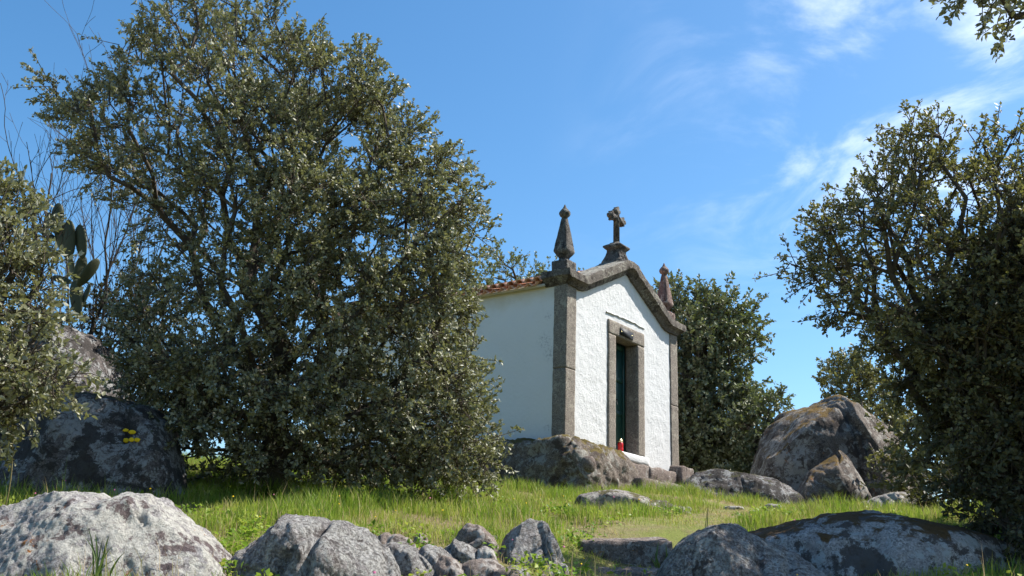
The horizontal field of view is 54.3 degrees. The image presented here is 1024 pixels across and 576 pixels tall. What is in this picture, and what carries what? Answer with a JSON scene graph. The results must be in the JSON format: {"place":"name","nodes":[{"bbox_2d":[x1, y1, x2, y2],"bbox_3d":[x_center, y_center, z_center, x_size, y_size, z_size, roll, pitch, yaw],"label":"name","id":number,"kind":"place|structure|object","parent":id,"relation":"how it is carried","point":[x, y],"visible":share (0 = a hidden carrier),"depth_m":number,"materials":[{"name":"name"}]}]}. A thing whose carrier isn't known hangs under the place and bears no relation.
{"place":"outdoors","nodes":[
{"label":"outdoors","id":0,"kind":"place"},
{"bbox_2d":[0,463,1014,575],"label":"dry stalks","id":1,"kind":"object","parent":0,"point":[594,573],"visible":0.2,"depth_m":8.73,"materials":[{"name":"beige plant"}]},
{"bbox_2d":[0,0,1023,500],"label":"sky","id":2,"kind":"structure","parent":0,"point":[709,125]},
{"bbox_2d":[0,450,1023,575],"bbox_3d":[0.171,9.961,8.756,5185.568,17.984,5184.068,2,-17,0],"label":"ground","id":3,"kind":"structure","parent":0,"point":[673,536],"depth_m":9.59,"materials":[{"name":"green plant"}]},
{"bbox_2d":[0,406,20,504],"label":"leafy stalk","id":4,"kind":"object","parent":3,"relation":"on","point":[12,448],"visible":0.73,"depth_m":7.83,"materials":[{"name":"green plant"}]},
{"bbox_2d":[3,473,37,505],"bbox_3d":[-3.939,1.649,7.939,0.268,0.459,0.413,9,-18,-23],"label":"grass tuft","id":5,"kind":"object","parent":3,"relation":"on","point":[16,496],"visible":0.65,"depth_m":7.84,"materials":[{"name":"green plant"}]},
{"bbox_2d":[0,156,109,460],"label":"holm oak","id":6,"kind":"object","parent":3,"relation":"on","point":[29,370],"visible":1,"depth_m":7.94,"materials":[{"name":"green plant"}]},
{"bbox_2d":[40,461,79,491],"bbox_3d":[-3.245,1.517,7.286,0.494,0.575,0.174,-3,-17,16],"label":"grass tuft","id":7,"kind":"object","parent":3,"relation":"on","point":[63,483],"visible":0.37,"depth_m":7.30,"materials":[{"name":"green plant"}]},
{"bbox_2d":[0,323,130,462],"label":"boulder","id":8,"kind":"object","parent":3,"relation":"on","point":[88,349],"visible":0.15,"depth_m":12.48,"materials":[{"name":"grey stone"}]},
{"bbox_2d":[35,203,99,314],"bbox_3d":[-5.777,-0.366,12.959,0.942,1.497,0.271,0,-17,5],"label":"prickly pear","id":9,"kind":"object","parent":8,"relation":"on","point":[83,270],"visible":0.7,"depth_m":12.89,"materials":[{"name":"green plant"}]},
{"bbox_2d":[0,392,189,503],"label":"boulder","id":10,"kind":"object","parent":3,"relation":"on","point":[120,441],"visible":0.62,"depth_m":9.59,"materials":[{"name":"grey stone"}]},
{"bbox_2d":[86,529,124,575],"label":"grass tuft","id":11,"kind":"object","parent":3,"relation":"on","point":[98,567],"visible":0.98,"depth_m":5.16,"materials":[{"name":"green plant"}]},
{"bbox_2d":[0,491,231,575],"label":"boulder","id":12,"kind":"object","parent":3,"relation":"on","point":[51,528],"visible":0.96,"depth_m":5.58,"materials":[{"name":"stone"}]},
{"bbox_2d":[0,0,259,386],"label":"bare shrub","id":13,"kind":"object","parent":3,"relation":"on","point":[107,269],"visible":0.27,"depth_m":13.23,"materials":[{"name":"grey plant"}]},
{"bbox_2d":[71,254,205,429],"bbox_3d":[-5.082,1.069,13.465,2.012,3.105,1.659,2,-17,0],"label":"holm oak","id":14,"kind":"object","parent":3,"relation":"on","point":[94,329],"visible":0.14,"depth_m":13.46,"materials":[{"name":"green plant"}]},
{"bbox_2d":[10,0,525,502],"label":"holm oak","id":15,"kind":"object","parent":3,"relation":"on","point":[200,390],"visible":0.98,"depth_m":10.73,"materials":[{"name":"green plant"}]},
{"bbox_2d":[227,513,400,575],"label":"boulder","id":16,"kind":"object","parent":3,"relation":"on","point":[286,544],"visible":0.94,"depth_m":5.92,"materials":[{"name":"stone"}]},
{"bbox_2d":[34,470,675,573],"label":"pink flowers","id":17,"kind":"object","parent":3,"relation":"on","point":[374,572],"visible":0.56,"depth_m":8.79,"materials":[{"name":"pink plant"}]},
{"bbox_2d":[377,532,419,549],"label":"rock","id":18,"kind":"object","parent":3,"relation":"on","point":[385,537],"visible":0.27,"depth_m":7.22,"materials":[{"name":"grey stone"}]},
{"bbox_2d":[385,542,426,575],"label":"rock","id":19,"kind":"object","parent":3,"relation":"on","point":[407,558],"visible":0.52,"depth_m":6.42,"materials":[{"name":"stone"}]},
{"bbox_2d":[413,533,427,545],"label":"rock","id":20,"kind":"object","parent":3,"relation":"on","point":[425,539],"visible":0.28,"depth_m":7.69,"materials":[{"name":"grey stone"}]},
{"bbox_2d":[425,569,435,575],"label":"bank stone","id":21,"kind":"object","parent":3,"relation":"on","point":[432,572],"visible":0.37,"depth_m":6.47,"materials":[{"name":"stone"}]},
{"bbox_2d":[418,544,452,568],"bbox_3d":[-0.562,2.010,6.852,0.419,0.488,0.772,2,-17,0],"label":"rock","id":22,"kind":"object","parent":3,"relation":"on","point":[429,554],"visible":0.41,"depth_m":6.68,"materials":[{"name":"stone"}]},
{"bbox_2d":[433,555,464,575],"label":"rock","id":23,"kind":"object","parent":3,"relation":"on","point":[446,566],"visible":0.84,"depth_m":6.47,"materials":[{"name":"grey stone"}]},
{"bbox_2d":[444,539,477,563],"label":"rock","id":24,"kind":"object","parent":3,"relation":"on","point":[461,552],"visible":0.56,"depth_m":7.07,"materials":[{"name":"stone"}]},
{"bbox_2d":[455,523,499,556],"bbox_3d":[-0.274,2.020,7.661,0.434,0.420,0.546,2,-17,0],"label":"rock","id":25,"kind":"object","parent":3,"relation":"on","point":[476,536],"visible":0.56,"depth_m":7.54,"materials":[{"name":"grey stone"}]},
{"bbox_2d":[462,558,503,575],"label":"rock","id":26,"kind":"object","parent":3,"relation":"on","point":[486,567],"visible":0.68,"depth_m":6.49,"materials":[{"name":"grey stone"}]},
{"bbox_2d":[476,546,497,560],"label":"rock","id":27,"kind":"object","parent":3,"relation":"on","point":[484,552],"visible":0.4,"depth_m":7.05,"materials":[{"name":"stone"}]},
{"bbox_2d":[360,434,638,492],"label":"bedrock","id":28,"kind":"structure","parent":3,"relation":"on","point":[562,459],"depth_m":15.77,"materials":[{"name":"grey stone"}]},
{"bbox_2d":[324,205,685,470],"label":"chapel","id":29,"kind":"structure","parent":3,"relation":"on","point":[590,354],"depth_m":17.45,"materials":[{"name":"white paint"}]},
{"bbox_2d":[616,343,624,451],"bbox_3d":[1.858,1.980,18.154,0.090,2.048,0.810,-10,-20,34],"label":"door","id":30,"kind":"structure","parent":29,"relation":"in","point":[620,350],"depth_m":18.39,"materials":[{"name":"green paint"}]},
{"bbox_2d":[618,438,622,450],"bbox_3d":[1.934,2.807,17.804,0.104,0.245,0.104,-10,-20,34],"label":"grave candle","id":31,"kind":"object","parent":29,"relation":"on","point":[620,444],"visible":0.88,"depth_m":17.77,"materials":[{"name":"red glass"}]},
{"bbox_2d":[493,567,519,575],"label":"bank stone","id":32,"kind":"object","parent":3,"relation":"on","point":[500,571],"visible":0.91,"depth_m":6.37,"materials":[{"name":"grey stone"}]},
{"bbox_2d":[0,472,1021,575],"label":"broadleaf weeds","id":33,"kind":"object","parent":3,"relation":"on","point":[255,530],"visible":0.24,"depth_m":7.80,"materials":[{"name":"green plant"}]},
{"bbox_2d":[507,565,530,575],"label":"rock","id":34,"kind":"object","parent":3,"relation":"on","point":[520,571],"visible":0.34,"depth_m":6.61,"materials":[{"name":"stone"}]},
{"bbox_2d":[465,230,583,287],"bbox_3d":[0.432,2.651,27.370,4.970,8.355,4.002,2,-17,0],"label":"holm oak","id":35,"kind":"object","parent":3,"relation":"on","point":[500,261],"visible":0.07,"depth_m":27.87,"materials":[{"name":"green plant"}]},
{"bbox_2d":[499,518,563,569],"bbox_3d":[0.153,2.131,7.495,0.611,0.783,0.694,2,-17,0],"label":"rock","id":36,"kind":"object","parent":3,"relation":"on","point":[530,535],"visible":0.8,"depth_m":7.40,"materials":[{"name":"stone"}]},
{"bbox_2d":[542,562,569,575],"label":"rock","id":37,"kind":"object","parent":3,"relation":"on","point":[563,567],"visible":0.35,"depth_m":6.85,"materials":[{"name":"stone"}]},
{"bbox_2d":[149,475,967,574],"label":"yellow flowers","id":38,"kind":"object","parent":3,"relation":"on","point":[513,498],"visible":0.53,"depth_m":8.75,"materials":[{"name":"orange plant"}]},
{"bbox_2d":[579,537,672,566],"bbox_3d":[1.006,2.407,8.970,0.832,0.369,0.579,2,-17,0],"label":"stone step","id":39,"kind":"object","parent":3,"relation":"on","point":[636,551],"visible":0.46,"depth_m":8.72,"materials":[{"name":"grey stone"}]},
{"bbox_2d":[598,566,658,575],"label":"stone step","id":40,"kind":"object","parent":3,"relation":"on","point":[636,571],"visible":0.39,"depth_m":7.97,"materials":[{"name":"grey stone"}]},
{"bbox_2d":[574,489,689,513],"bbox_3d":[1.553,2.985,13.039,1.649,0.660,1.153,2,-17,0],"label":"rock","id":41,"kind":"object","parent":3,"relation":"on","point":[601,495],"visible":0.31,"depth_m":12.71,"materials":[{"name":"stone"}]},
{"bbox_2d":[632,462,648,477],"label":"plinth stone","id":42,"kind":"object","parent":3,"relation":"on","point":[643,469],"visible":0.09,"depth_m":17.80,"materials":[{"name":"grey stone"}]},
{"bbox_2d":[633,477,683,489],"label":"step slab","id":43,"kind":"structure","parent":3,"relation":"on","point":[637,480],"depth_m":16.52,"materials":[{"name":"grey stone"}]},
{"bbox_2d":[650,542,667,567],"bbox_3d":[1.219,2.282,8.335,0.181,0.358,0.493,2,-17,0],"label":"grass tuft","id":44,"kind":"object","parent":3,"relation":"on","point":[656,563],"visible":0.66,"depth_m":8.32,"materials":[{"name":"green plant"}]},
{"bbox_2d":[554,498,766,567],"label":"path turf","id":45,"kind":"structure","parent":3,"relation":"on","point":[727,514],"depth_m":10.72,"materials":[{"name":"green plant"}]},
{"bbox_2d":[648,466,676,482],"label":"plinth stone","id":46,"kind":"object","parent":3,"relation":"on","point":[657,473],"visible":0.31,"depth_m":18.36,"materials":[{"name":"grey stone"}]},
{"bbox_2d":[669,465,693,484],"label":"corner stone","id":47,"kind":"object","parent":3,"relation":"on","point":[684,473],"visible":0.2,"depth_m":18.91,"materials":[{"name":"grey stone"}]},
{"bbox_2d":[652,268,775,473],"bbox_3d":[4.318,2.533,23.292,3.771,6.003,3.282,2,-17,0],"label":"holm oak","id":48,"kind":"object","parent":3,"relation":"on","point":[711,339],"visible":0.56,"depth_m":22.65,"materials":[{"name":"green plant"}]},
{"bbox_2d":[723,506,743,510],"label":"stone","id":49,"kind":"object","parent":3,"relation":"on","point":[734,507],"visible":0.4,"depth_m":13.64,"materials":[{"name":"stone"}]},
{"bbox_2d":[655,523,826,575],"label":"boulder","id":50,"kind":"object","parent":3,"relation":"on","point":[727,549],"visible":1,"depth_m":7.19,"materials":[{"name":"stone"}]},
{"bbox_2d":[683,468,806,503],"bbox_3d":[4.278,3.883,17.898,2.691,1.257,1.152,2,-17,0],"label":"rock","id":51,"kind":"object","parent":3,"relation":"on","point":[733,482],"visible":0.4,"depth_m":17.71,"materials":[{"name":"grey stone"}]},
{"bbox_2d":[712,382,795,473],"bbox_3d":[5.269,3.517,21.482,1.810,3.112,1.854,2,-17,0],"label":"holm oak","id":52,"kind":"object","parent":3,"relation":"on","point":[748,442],"visible":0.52,"depth_m":21.33,"materials":[{"name":"green plant"}]},
{"bbox_2d":[765,503,781,510],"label":"stone","id":53,"kind":"object","parent":3,"relation":"on","point":[770,504],"visible":0.3,"depth_m":13.29,"materials":[{"name":"stone"}]},
{"bbox_2d":[796,450,871,505],"bbox_3d":[5.813,3.748,18.156,1.606,1.624,1.038,2,-17,0],"label":"rock","id":54,"kind":"object","parent":3,"relation":"on","point":[837,473],"visible":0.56,"depth_m":17.87,"materials":[{"name":"grey stone"}]},
{"bbox_2d":[750,394,922,501],"bbox_3d":[6.296,3.657,19.910,3.593,2.973,2.904,2,-17,0],"label":"boulder","id":55,"kind":"object","parent":3,"relation":"on","point":[794,447],"visible":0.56,"depth_m":18.91,"materials":[{"name":"grey stone"}]},
{"bbox_2d":[811,341,928,471],"bbox_3d":[10.217,5.103,28.924,3.716,7.200,3.122,2,-17,0],"label":"holm oak","id":56,"kind":"object","parent":3,"relation":"on","point":[865,380],"visible":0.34,"depth_m":29.02,"materials":[{"name":"green plant"}]},
{"bbox_2d":[749,510,1023,575],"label":"rock outcrop","id":57,"kind":"object","parent":3,"relation":"on","point":[859,543],"visible":0.7,"depth_m":7.96,"materials":[{"name":"grey stone"}]},
{"bbox_2d":[752,99,1023,545],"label":"holm oak","id":58,"kind":"object","parent":3,"relation":"on","point":[881,327],"visible":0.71,"depth_m":8.91,"materials":[{"name":"green plant"}]},
{"bbox_2d":[861,492,920,508],"bbox_3d":[4.811,2.907,12.724,0.980,0.635,0.850,2,-17,0],"label":"rock","id":59,"kind":"object","parent":3,"relation":"on","point":[900,496],"visible":0.2,"depth_m":12.66,"materials":[{"name":"stone"}]},
{"bbox_2d":[859,391,974,498],"bbox_3d":[9.252,1.346,17.388,6.307,6.207,3.950,2,-17,0],"label":"holm oak","id":60,"kind":"object","parent":3,"relation":"on","point":[916,461],"visible":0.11,"depth_m":16.94,"materials":[{"name":"green plant"}]},
{"bbox_2d":[902,457,986,509],"bbox_3d":[5.913,2.394,12.462,2.058,1.024,1.225,2,-17,0],"label":"evergreen bush","id":61,"kind":"object","parent":3,"relation":"on","point":[936,498],"visible":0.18,"depth_m":12.39,"materials":[{"name":"green plant"}]},
{"bbox_2d":[874,207,1023,567],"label":"holm oak","id":62,"kind":"object","parent":3,"relation":"on","point":[1012,451],"visible":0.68,"depth_m":8.33,"materials":[{"name":"green plant"}]},
{"bbox_2d":[920,0,1023,62],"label":"holm oak","id":63,"kind":"object","parent":3,"relation":"on","point":[1009,10],"visible":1,"depth_m":6.56,"materials":[{"name":"green plant"}]}
]}

